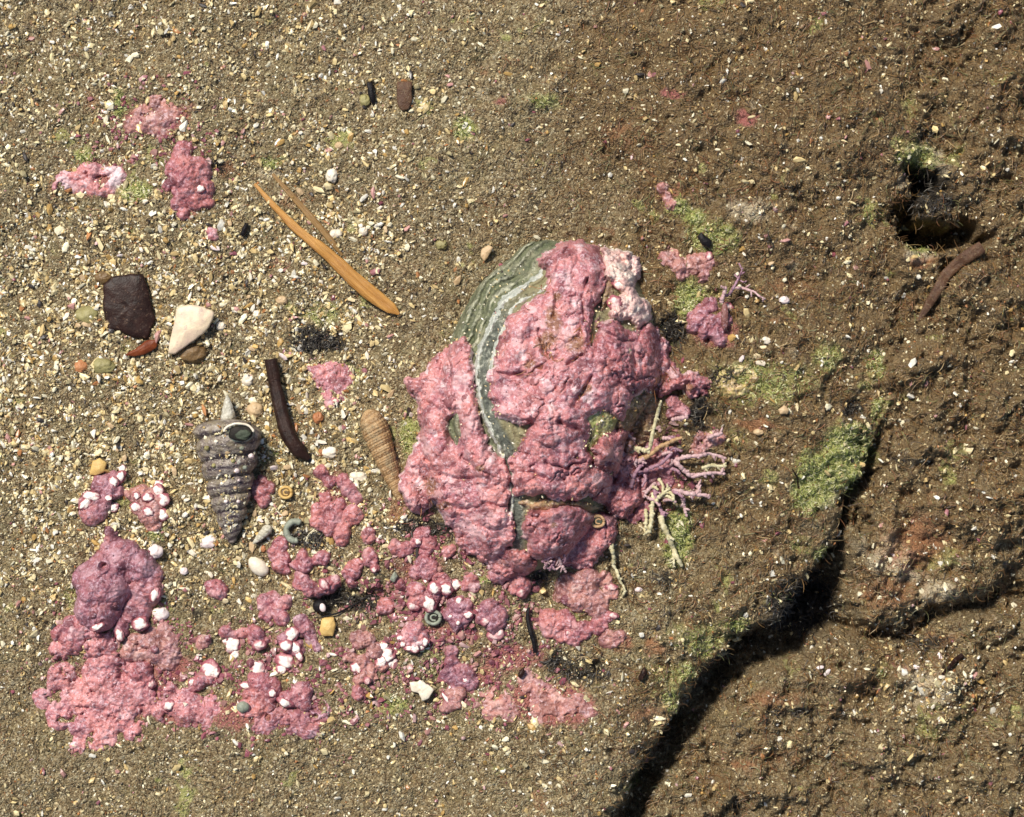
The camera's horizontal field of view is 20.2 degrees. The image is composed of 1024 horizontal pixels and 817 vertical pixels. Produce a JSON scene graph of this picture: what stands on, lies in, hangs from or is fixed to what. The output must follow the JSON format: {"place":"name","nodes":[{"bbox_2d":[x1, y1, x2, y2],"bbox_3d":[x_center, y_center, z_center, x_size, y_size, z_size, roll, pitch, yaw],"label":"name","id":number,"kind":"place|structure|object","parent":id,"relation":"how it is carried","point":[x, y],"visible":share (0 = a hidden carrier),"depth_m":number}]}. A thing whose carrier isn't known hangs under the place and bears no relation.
{"place":"outdoors","nodes":[
{"label":"outdoors","id":0,"kind":"place"},
{"bbox_2d":[0,0,929,816],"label":"rock ledge","id":1,"kind":"object","parent":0,"point":[426,200],"visible":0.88,"depth_m":45.00},
{"bbox_2d":[50,615,89,652],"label":"coralline clump","id":2,"kind":"object","parent":1,"relation":"on","point":[69,632],"visible":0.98,"depth_m":44.82},
{"bbox_2d":[74,360,86,372],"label":"pebble","id":3,"kind":"object","parent":1,"relation":"on","point":[80,365],"visible":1,"depth_m":44.92},
{"bbox_2d":[48,631,117,661],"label":"coralline clump","id":4,"kind":"object","parent":1,"relation":"on","point":[98,645],"visible":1,"depth_m":44.88},
{"bbox_2d":[75,306,97,322],"bbox_3d":[-6.638,-1.449,44.998,0.436,0.232,0.309,0,90,0],"label":"pebble","id":5,"kind":"object","parent":1,"relation":"on","point":[83,313],"visible":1,"depth_m":44.92},
{"bbox_2d":[52,161,126,197],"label":"coralline clump","id":6,"kind":"object","parent":1,"relation":"on","point":[79,180],"visible":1,"depth_m":44.96},
{"bbox_2d":[89,458,106,474],"bbox_3d":[-6.448,0.916,44.883,0.227,0.105,0.296,14,90,0],"label":"yellow chip","id":7,"kind":"object","parent":1,"relation":"on","point":[98,466],"visible":1,"depth_m":44.85},
{"bbox_2d":[78,464,126,525],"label":"coralline clump","id":8,"kind":"object","parent":1,"relation":"on","point":[95,504],"visible":1,"depth_m":44.76},
{"bbox_2d":[94,271,111,283],"bbox_3d":[-6.395,-2.046,45.035,0.279,0.156,0.209,0,90,0],"label":"pebble","id":9,"kind":"object","parent":1,"relation":"on","point":[101,277],"visible":1,"depth_m":44.98},
{"bbox_2d":[92,358,115,373],"bbox_3d":[-6.367,-0.659,44.919,0.382,0.193,0.252,0,90,0],"label":"pebble","id":10,"kind":"object","parent":1,"relation":"on","point":[101,365],"visible":1,"depth_m":44.86},
{"bbox_2d":[72,526,164,631],"bbox_3d":[-6.150,2.655,44.771,1.498,0.686,1.728,0,90,0],"label":"coralline clump","id":11,"kind":"object","parent":1,"relation":"on","point":[115,577],"visible":1,"depth_m":44.70},
{"bbox_2d":[113,617,129,641],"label":"coralline clump","id":12,"kind":"object","parent":1,"relation":"on","point":[121,631],"visible":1,"depth_m":44.82},
{"bbox_2d":[32,655,220,755],"bbox_3d":[-6.032,4.494,45.014,3.065,0.371,1.709,-12,90,0],"label":"coralline clump","id":13,"kind":"object","parent":1,"relation":"on","point":[105,689],"visible":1,"depth_m":44.98},
{"bbox_2d":[103,274,155,338],"bbox_3d":[-5.968,-1.593,44.904,0.828,0.110,1.024,0,90,0],"label":"pebble","id":14,"kind":"object","parent":1,"relation":"on","point":[127,306],"visible":1,"depth_m":44.88},
{"bbox_2d":[126,340,157,356],"bbox_3d":[-5.766,-0.923,44.865,0.566,0.078,0.187,-26,90,0],"label":"weed flake","id":15,"kind":"object","parent":1,"relation":"on","point":[145,347],"visible":1,"depth_m":44.85},
{"bbox_2d":[127,661,157,688],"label":"coralline clump","id":16,"kind":"object","parent":1,"relation":"on","point":[142,671],"visible":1,"depth_m":44.91},
{"bbox_2d":[124,480,170,531],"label":"coralline clump","id":17,"kind":"object","parent":1,"relation":"on","point":[147,505],"visible":1,"depth_m":44.84},
{"bbox_2d":[119,624,182,670],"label":"coralline clump","id":18,"kind":"object","parent":1,"relation":"on","point":[159,649],"visible":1,"depth_m":44.91},
{"bbox_2d":[123,94,180,138],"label":"coralline clump","id":19,"kind":"object","parent":1,"relation":"on","point":[162,118],"visible":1,"depth_m":44.89},
{"bbox_2d":[149,544,162,558],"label":"pebble","id":20,"kind":"object","parent":1,"relation":"on","point":[156,551],"visible":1,"depth_m":44.88},
{"bbox_2d":[152,607,169,621],"bbox_3d":[-5.490,3.215,45.012,0.276,0.175,0.230,0,90,0],"label":"pebble","id":21,"kind":"object","parent":1,"relation":"on","point":[160,613],"visible":1,"depth_m":44.95},
{"bbox_2d":[162,140,215,220],"bbox_3d":[-5.067,-3.588,44.858,0.915,0.434,1.258,-22,90,0],"label":"coralline clump","id":22,"kind":"object","parent":1,"relation":"on","point":[189,183],"visible":1,"depth_m":44.80},
{"bbox_2d":[168,305,213,353],"bbox_3d":[-4.987,-1.199,44.749,0.592,0.166,0.830,12,90,0],"label":"shell shard","id":23,"kind":"object","parent":1,"relation":"on","point":[192,323],"visible":1,"depth_m":44.70},
{"bbox_2d":[176,343,208,363],"bbox_3d":[-4.988,-0.862,44.966,0.534,0.250,0.323,0,90,0],"label":"pebble","id":24,"kind":"object","parent":1,"relation":"on","point":[193,353],"visible":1,"depth_m":44.88},
{"bbox_2d":[195,634,211,650],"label":"coralline clump","id":25,"kind":"object","parent":1,"relation":"on","point":[203,642],"visible":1,"depth_m":44.95},
{"bbox_2d":[188,658,220,691],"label":"coralline clump","id":26,"kind":"object","parent":1,"relation":"on","point":[210,669],"visible":1,"depth_m":44.94},
{"bbox_2d":[200,534,215,548],"bbox_3d":[-4.755,2.077,45.085,0.329,0.171,0.233,-22,90,0],"label":"pebble","id":27,"kind":"object","parent":1,"relation":"on","point":[207,542],"visible":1,"depth_m":45.02},
{"bbox_2d":[206,227,218,240],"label":"coralline clump","id":28,"kind":"object","parent":1,"relation":"on","point":[212,233],"visible":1,"depth_m":44.90},
{"bbox_2d":[204,579,228,600],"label":"coralline clump","id":29,"kind":"object","parent":1,"relation":"on","point":[217,589],"visible":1,"depth_m":44.93},
{"bbox_2d":[192,419,261,543],"bbox_3d":[-4.427,1.135,44.740,1.079,1.147,1.950,0,90,0],"label":"banded whelk","id":30,"kind":"object","parent":1,"relation":"on","point":[243,435],"visible":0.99,"depth_m":44.51},
{"bbox_2d":[203,422,255,532],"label":"sand on whelk","id":31,"kind":"structure","parent":30,"relation":"on","point":[227,477],"depth_m":44.54},
{"bbox_2d":[221,395,235,418],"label":"white spire","id":32,"kind":"structure","parent":1,"relation":"on","point":[228,412],"depth_m":44.68},
{"bbox_2d":[218,623,269,658],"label":"coralline clump","id":33,"kind":"object","parent":1,"relation":"on","point":[256,637],"visible":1,"depth_m":44.98},
{"bbox_2d":[242,373,252,385],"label":"pebble","id":34,"kind":"object","parent":1,"relation":"on","point":[246,380],"visible":1,"depth_m":44.99},
{"bbox_2d":[247,402,263,417],"bbox_3d":[-4.015,0.016,44.997,0.259,0.189,0.254,-34,90,0],"label":"pebble","id":35,"kind":"object","parent":1,"relation":"on","point":[255,409],"visible":1,"depth_m":44.94},
{"bbox_2d":[248,557,268,576],"bbox_3d":[-3.973,2.470,45.094,0.260,0.239,0.375,-43,90,0],"label":"cream snail","id":36,"kind":"object","parent":1,"relation":"on","point":[258,566],"visible":1,"depth_m":45.01},
{"bbox_2d":[236,658,281,718],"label":"coralline clump","id":37,"kind":"object","parent":1,"relation":"on","point":[261,687],"visible":1,"depth_m":44.84},
{"bbox_2d":[249,475,275,508],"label":"coralline clump","id":38,"kind":"object","parent":1,"relation":"on","point":[262,489],"visible":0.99,"depth_m":44.93},
{"bbox_2d":[253,525,271,543],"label":"broken spire","id":39,"kind":"structure","parent":1,"relation":"on","point":[264,532],"depth_m":44.85},
{"bbox_2d":[257,590,291,626],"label":"coralline clump","id":40,"kind":"object","parent":1,"relation":"on","point":[274,605],"visible":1,"depth_m":44.93},
{"bbox_2d":[267,536,291,575],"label":"coralline clump","id":41,"kind":"object","parent":1,"relation":"on","point":[279,557],"visible":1,"depth_m":44.93},
{"bbox_2d":[278,485,293,498],"bbox_3d":[-3.529,1.310,44.977,0.234,0.179,0.222,0,90,0],"label":"coiled tube","id":42,"kind":"object","parent":1,"relation":"on","point":[285,492],"visible":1,"depth_m":44.90},
{"bbox_2d":[264,358,310,460],"bbox_3d":[-3.559,0.046,44.871,0.344,0.285,1.708,-19,90,0],"label":"dark stick","id":43,"kind":"object","parent":1,"relation":"on","point":[295,445],"visible":1,"depth_m":44.82},
{"bbox_2d":[251,703,331,739],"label":"coralline clump","id":44,"kind":"object","parent":1,"relation":"on","point":[305,726],"visible":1,"depth_m":44.88},
{"bbox_2d":[283,518,301,543],"bbox_3d":[-3.436,1.902,44.914,0.266,0.115,0.402,8,90,0],"label":"crescent tube","id":45,"kind":"object","parent":1,"relation":"on","point":[289,523],"visible":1,"depth_m":44.87},
{"bbox_2d":[276,681,313,711],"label":"coralline clump","id":46,"kind":"object","parent":1,"relation":"on","point":[299,694],"visible":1,"depth_m":44.86},
{"bbox_2d":[274,613,321,673],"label":"coralline clump","id":47,"kind":"object","parent":1,"relation":"on","point":[290,643],"visible":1,"depth_m":44.94},
{"bbox_2d":[272,173,342,255],"bbox_3d":[-3.188,-3.040,44.998,0.112,0.160,1.690,-41,90,0],"label":"seagrass blade","id":48,"kind":"object","parent":1,"relation":"on","point":[313,219],"visible":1,"depth_m":44.94},
{"bbox_2d":[289,548,330,573],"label":"coralline clump","id":49,"kind":"object","parent":1,"relation":"on","point":[303,562],"visible":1,"depth_m":44.87},
{"bbox_2d":[292,571,341,598],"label":"coralline clump","id":50,"kind":"object","parent":1,"relation":"on","point":[305,584],"visible":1,"depth_m":44.87},
{"bbox_2d":[312,411,323,423],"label":"pebble","id":51,"kind":"object","parent":1,"relation":"on","point":[318,417],"visible":1,"depth_m":44.92},
{"bbox_2d":[313,600,326,612],"bbox_3d":[-2.998,3.081,44.912,0.223,0.203,0.201,0,90,0],"label":"black snail","id":52,"kind":"object","parent":1,"relation":"on","point":[319,606],"visible":1,"depth_m":44.85},
{"bbox_2d":[254,183,399,314],"bbox_3d":[-2.938,-2.437,44.923,3.048,0.136,0.248,41,90,0],"label":"seagrass blade","id":53,"kind":"object","parent":1,"relation":"on","point":[362,286],"visible":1,"depth_m":44.88},
{"bbox_2d":[319,617,335,635],"bbox_3d":[-2.877,3.403,44.931,0.258,0.132,0.304,0,90,0],"label":"yellow chip","id":54,"kind":"object","parent":1,"relation":"on","point":[327,626],"visible":1,"depth_m":44.89},
{"bbox_2d":[322,447,335,458],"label":"pebble","id":55,"kind":"object","parent":1,"relation":"on","point":[329,452],"visible":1,"depth_m":44.93},
{"bbox_2d":[307,358,354,409],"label":"coralline clump","id":56,"kind":"object","parent":1,"relation":"on","point":[327,379],"visible":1,"depth_m":45.00},
{"bbox_2d":[326,167,337,182],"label":"pebble","id":57,"kind":"object","parent":1,"relation":"on","point":[331,175],"visible":1,"depth_m":44.90},
{"bbox_2d":[309,464,364,547],"bbox_3d":[-2.727,1.528,44.952,0.918,0.353,1.377,0,90,0],"label":"coralline clump","id":58,"kind":"object","parent":1,"relation":"on","point":[336,519],"visible":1,"depth_m":44.87},
{"bbox_2d":[341,558,363,588],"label":"coralline clump","id":59,"kind":"object","parent":1,"relation":"on","point":[351,571],"visible":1,"depth_m":44.91},
{"bbox_2d":[351,685,364,701],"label":"coralline clump","id":60,"kind":"object","parent":1,"relation":"on","point":[357,693],"visible":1,"depth_m":44.83},
{"bbox_2d":[349,471,366,480],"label":"pebble","id":61,"kind":"object","parent":1,"relation":"on","point":[358,476],"visible":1,"depth_m":44.91},
{"bbox_2d":[359,94,369,105],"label":"pebble","id":62,"kind":"object","parent":1,"relation":"on","point":[364,99],"visible":1,"depth_m":44.94},
{"bbox_2d":[361,527,375,543],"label":"coralline clump","id":63,"kind":"object","parent":1,"relation":"on","point":[368,535],"visible":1,"depth_m":44.83},
{"bbox_2d":[362,547,380,573],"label":"coralline clump","id":64,"kind":"object","parent":1,"relation":"on","point":[370,560],"visible":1,"depth_m":44.84},
{"bbox_2d":[367,82,375,104],"bbox_3d":[-2.195,-4.917,44.916,0.106,0.091,0.366,-11,90,0],"label":"dark chip","id":65,"kind":"object","parent":1,"relation":"on","point":[371,94],"visible":1,"depth_m":44.89},
{"bbox_2d":[345,630,398,685],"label":"coralline clump","id":66,"kind":"object","parent":1,"relation":"on","point":[380,653],"visible":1,"depth_m":44.88},
{"bbox_2d":[360,409,401,499],"bbox_3d":[-1.995,0.765,44.828,0.449,0.458,1.587,-17,90,0],"label":"ribbed shell","id":67,"kind":"object","parent":1,"relation":"on","point":[376,433],"visible":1,"depth_m":44.71},
{"bbox_2d":[376,596,393,614],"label":"coralline clump","id":68,"kind":"object","parent":1,"relation":"on","point":[385,605],"visible":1,"depth_m":44.94},
{"bbox_2d":[394,578,405,590],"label":"coralline clump","id":69,"kind":"object","parent":1,"relation":"on","point":[400,584],"visible":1,"depth_m":44.92},
{"bbox_2d":[397,81,411,110],"bbox_3d":[-1.671,-4.865,44.821,0.245,0.083,0.464,0,90,0],"label":"dark chip","id":70,"kind":"object","parent":1,"relation":"on","point":[404,95],"visible":1,"depth_m":44.80},
{"bbox_2d":[387,525,437,557],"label":"coralline clump","id":71,"kind":"object","parent":1,"relation":"on","point":[424,541],"visible":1,"depth_m":44.81},
{"bbox_2d":[396,620,429,652],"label":"coralline clump","id":72,"kind":"object","parent":1,"relation":"on","point":[413,637],"visible":1,"depth_m":44.81},
{"bbox_2d":[409,680,433,700],"bbox_3d":[-1.423,4.373,44.985,0.397,0.096,0.255,42,90,0],"label":"white flake","id":73,"kind":"object","parent":1,"relation":"on","point":[423,689],"visible":1,"depth_m":44.96},
{"bbox_2d":[408,555,438,580],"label":"coralline clump","id":74,"kind":"object","parent":1,"relation":"on","point":[423,567],"visible":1,"depth_m":44.81},
{"bbox_2d":[424,610,441,625],"bbox_3d":[-1.229,3.264,44.946,0.278,0.182,0.261,0,90,0],"label":"ring snail","id":75,"kind":"object","parent":1,"relation":"on","point":[434,618],"visible":1,"depth_m":44.87},
{"bbox_2d":[406,572,460,612],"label":"coralline clump","id":76,"kind":"object","parent":1,"relation":"on","point":[438,585],"visible":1,"depth_m":44.82},
{"bbox_2d":[441,544,456,559],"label":"coralline clump","id":77,"kind":"object","parent":1,"relation":"on","point":[448,551],"visible":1,"depth_m":44.86},
{"bbox_2d":[439,687,466,713],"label":"coralline clump","id":78,"kind":"object","parent":1,"relation":"on","point":[453,698],"visible":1,"depth_m":45.05},
{"bbox_2d":[442,595,473,631],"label":"coralline clump","id":79,"kind":"object","parent":1,"relation":"on","point":[457,614],"visible":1,"depth_m":44.86},
{"bbox_2d":[438,645,478,691],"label":"coralline clump","id":80,"kind":"object","parent":1,"relation":"on","point":[454,672],"visible":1,"depth_m":45.06},
{"bbox_2d":[460,572,480,592],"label":"coralline clump","id":81,"kind":"object","parent":1,"relation":"on","point":[470,582],"visible":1,"depth_m":44.84},
{"bbox_2d":[481,245,492,260],"bbox_3d":[-0.415,-2.434,44.882,0.148,0.068,0.259,30,90,0],"label":"shell shard","id":82,"kind":"object","parent":1,"relation":"on","point":[486,251],"visible":1,"depth_m":44.87},
{"bbox_2d":[474,598,508,641],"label":"coralline clump","id":83,"kind":"object","parent":1,"relation":"on","point":[491,616],"visible":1,"depth_m":44.85},
{"bbox_2d":[479,686,518,722],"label":"coralline clump","id":84,"kind":"object","parent":1,"relation":"on","point":[491,708],"visible":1,"depth_m":45.00},
{"bbox_2d":[488,570,509,584],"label":"coralline clump","id":85,"kind":"object","parent":1,"relation":"on","point":[499,579],"visible":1,"depth_m":44.83},
{"bbox_2d":[71,89,941,717],"bbox_3d":[-0.046,0.057,46.290,13.695,3.103,10.084,0,90,0],"label":"green turf algae","id":86,"kind":"object","parent":1,"relation":"on","point":[833,471],"visible":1,"depth_m":45.06},
{"bbox_2d":[0,0,1023,816],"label":"shell sand","id":87,"kind":"structure","parent":1,"relation":"on","point":[194,388],"depth_m":44.98},
{"bbox_2d":[0,0,1023,816],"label":"brown turf algae","id":88,"kind":"object","parent":1,"relation":"on","point":[808,336],"visible":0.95,"depth_m":45.11},
{"bbox_2d":[10,0,1021,810],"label":"coralline crumbs","id":89,"kind":"object","parent":1,"relation":"on","point":[408,616],"visible":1,"depth_m":44.98},
{"bbox_2d":[507,575,540,598],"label":"coralline clump","id":90,"kind":"object","parent":1,"relation":"on","point":[521,587],"visible":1,"depth_m":44.93},
{"bbox_2d":[526,607,536,652],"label":"black twig","id":91,"kind":"object","parent":1,"relation":"on","point":[531,633],"visible":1,"depth_m":44.98},
{"bbox_2d":[398,239,710,578],"bbox_3d":[0.601,-0.062,44.473,4.205,2.270,5.500,35,90,0],"label":"encrusted shell","id":92,"kind":"object","parent":1,"relation":"on","point":[614,364],"visible":1,"depth_m":44.09},
{"bbox_2d":[398,276,684,523],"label":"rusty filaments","id":93,"kind":"object","parent":92,"relation":"attached to","point":[573,360],"visible":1,"depth_m":43.76},
{"bbox_2d":[436,266,655,550],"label":"specks on shell","id":94,"kind":"object","parent":92,"relation":"attached to","point":[549,356],"visible":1,"depth_m":44.00},
{"bbox_2d":[541,554,566,572],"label":"coralline tuft","id":95,"kind":"object","parent":92,"relation":"attached to","point":[559,560],"visible":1,"depth_m":44.48},
{"bbox_2d":[591,514,604,527],"bbox_3d":[1.331,1.749,44.672,0.233,0.179,0.221,0,90,0],"label":"worm tube","id":96,"kind":"object","parent":92,"relation":"on","point":[599,521],"visible":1,"depth_m":44.59},
{"bbox_2d":[592,429,616,475],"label":"coralline clump","id":97,"kind":"object","parent":92,"relation":"attached to","point":[613,432],"visible":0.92,"depth_m":44.17},
{"bbox_2d":[608,489,646,518],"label":"coralline clump","id":98,"kind":"object","parent":92,"relation":"attached to","point":[630,511],"visible":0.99,"depth_m":45.02},
{"bbox_2d":[642,479,710,567],"bbox_3d":[2.558,1.796,44.888,1.065,0.388,1.395,0,90,0],"label":"coralline tuft","id":99,"kind":"object","parent":92,"relation":"attached to","point":[663,514],"visible":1,"depth_m":44.88},
{"bbox_2d":[516,667,597,723],"bbox_3d":[0.612,4.636,45.051,1.606,0.296,0.888,26,90,0],"label":"coralline clump","id":100,"kind":"object","parent":1,"relation":"on","point":[554,702],"visible":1,"depth_m":44.99},
{"bbox_2d":[538,608,618,647],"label":"coralline clump","id":101,"kind":"object","parent":1,"relation":"on","point":[561,626],"visible":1,"depth_m":45.01},
{"bbox_2d":[206,123,956,723],"bbox_3d":[1.129,0.264,45.960,11.875,2.386,9.525,0,90,0],"label":"black turf algae","id":102,"kind":"object","parent":1,"relation":"on","point":[350,599],"visible":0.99,"depth_m":45.13},
{"bbox_2d":[552,568,618,619],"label":"coralline clump","id":103,"kind":"object","parent":1,"relation":"on","point":[579,591],"visible":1,"depth_m":44.94},
{"bbox_2d":[598,628,626,648],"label":"coralline clump","id":104,"kind":"object","parent":1,"relation":"on","point":[609,639],"visible":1,"depth_m":44.97},
{"bbox_2d":[608,543,626,596],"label":"coralline tuft","id":105,"kind":"object","parent":1,"relation":"on","point":[612,552],"visible":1,"depth_m":44.93},
{"bbox_2d":[627,439,679,524],"bbox_3d":[2.135,1.171,45.095,0.827,0.428,1.491,27,90,0],"label":"coralline clump","id":106,"kind":"object","parent":1,"relation":"on","point":[664,475],"visible":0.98,"depth_m":45.02},
{"bbox_2d":[628,400,726,506],"bbox_3d":[2.486,0.698,44.730,1.717,0.671,1.658,0,90,0],"label":"coralline tuft","id":107,"kind":"object","parent":106,"relation":"attached to","point":[668,453],"visible":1,"depth_m":44.77},
{"bbox_2d":[656,181,676,210],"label":"coralline clump","id":108,"kind":"object","parent":1,"relation":"on","point":[668,198],"visible":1,"depth_m":45.00},
{"bbox_2d":[665,395,690,418],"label":"coralline clump","id":109,"kind":"object","parent":1,"relation":"on","point":[676,405],"visible":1,"depth_m":44.89},
{"bbox_2d":[657,248,714,283],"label":"coralline clump","id":110,"kind":"object","parent":1,"relation":"on","point":[700,264],"visible":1,"depth_m":45.00},
{"bbox_2d":[697,232,711,247],"bbox_3d":[3.001,-2.611,44.833,0.270,0.096,0.148,38,90,0],"label":"dark chip","id":111,"kind":"object","parent":1,"relation":"on","point":[704,240],"visible":1,"depth_m":44.81},
{"bbox_2d":[689,429,725,453],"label":"coralline clump","id":112,"kind":"object","parent":1,"relation":"on","point":[706,444],"visible":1,"depth_m":44.97},
{"bbox_2d":[686,296,733,347],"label":"coralline clump","id":113,"kind":"object","parent":1,"relation":"on","point":[703,321],"visible":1,"depth_m":44.91},
{"bbox_2d":[719,263,765,302],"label":"coralline tuft","id":114,"kind":"object","parent":113,"relation":"on","point":[724,294],"visible":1,"depth_m":44.78},
{"bbox_2d":[714,364,758,399],"bbox_3d":[3.505,-0.421,45.004,0.770,0.315,0.621,0,90,0],"label":"yellow crust","id":115,"kind":"object","parent":1,"relation":"on","point":[729,389],"visible":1,"depth_m":44.94},
{"bbox_2d":[623,592,1023,816],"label":"sandy rock","id":116,"kind":"object","parent":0,"point":[750,775],"visible":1,"depth_m":45.86},
{"bbox_2d":[942,653,963,674],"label":"black twig","id":117,"kind":"object","parent":116,"relation":"on","point":[956,659],"visible":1,"depth_m":45.72},
{"bbox_2d":[801,0,1023,638],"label":"rock","id":118,"kind":"object","parent":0,"point":[919,533],"visible":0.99,"depth_m":45.44},
{"bbox_2d":[917,242,984,320],"bbox_3d":[6.855,-2.031,45.328,0.299,0.251,1.544,43,90,0],"label":"seaweed strip","id":119,"kind":"object","parent":118,"relation":"on","point":[953,267],"visible":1,"depth_m":45.30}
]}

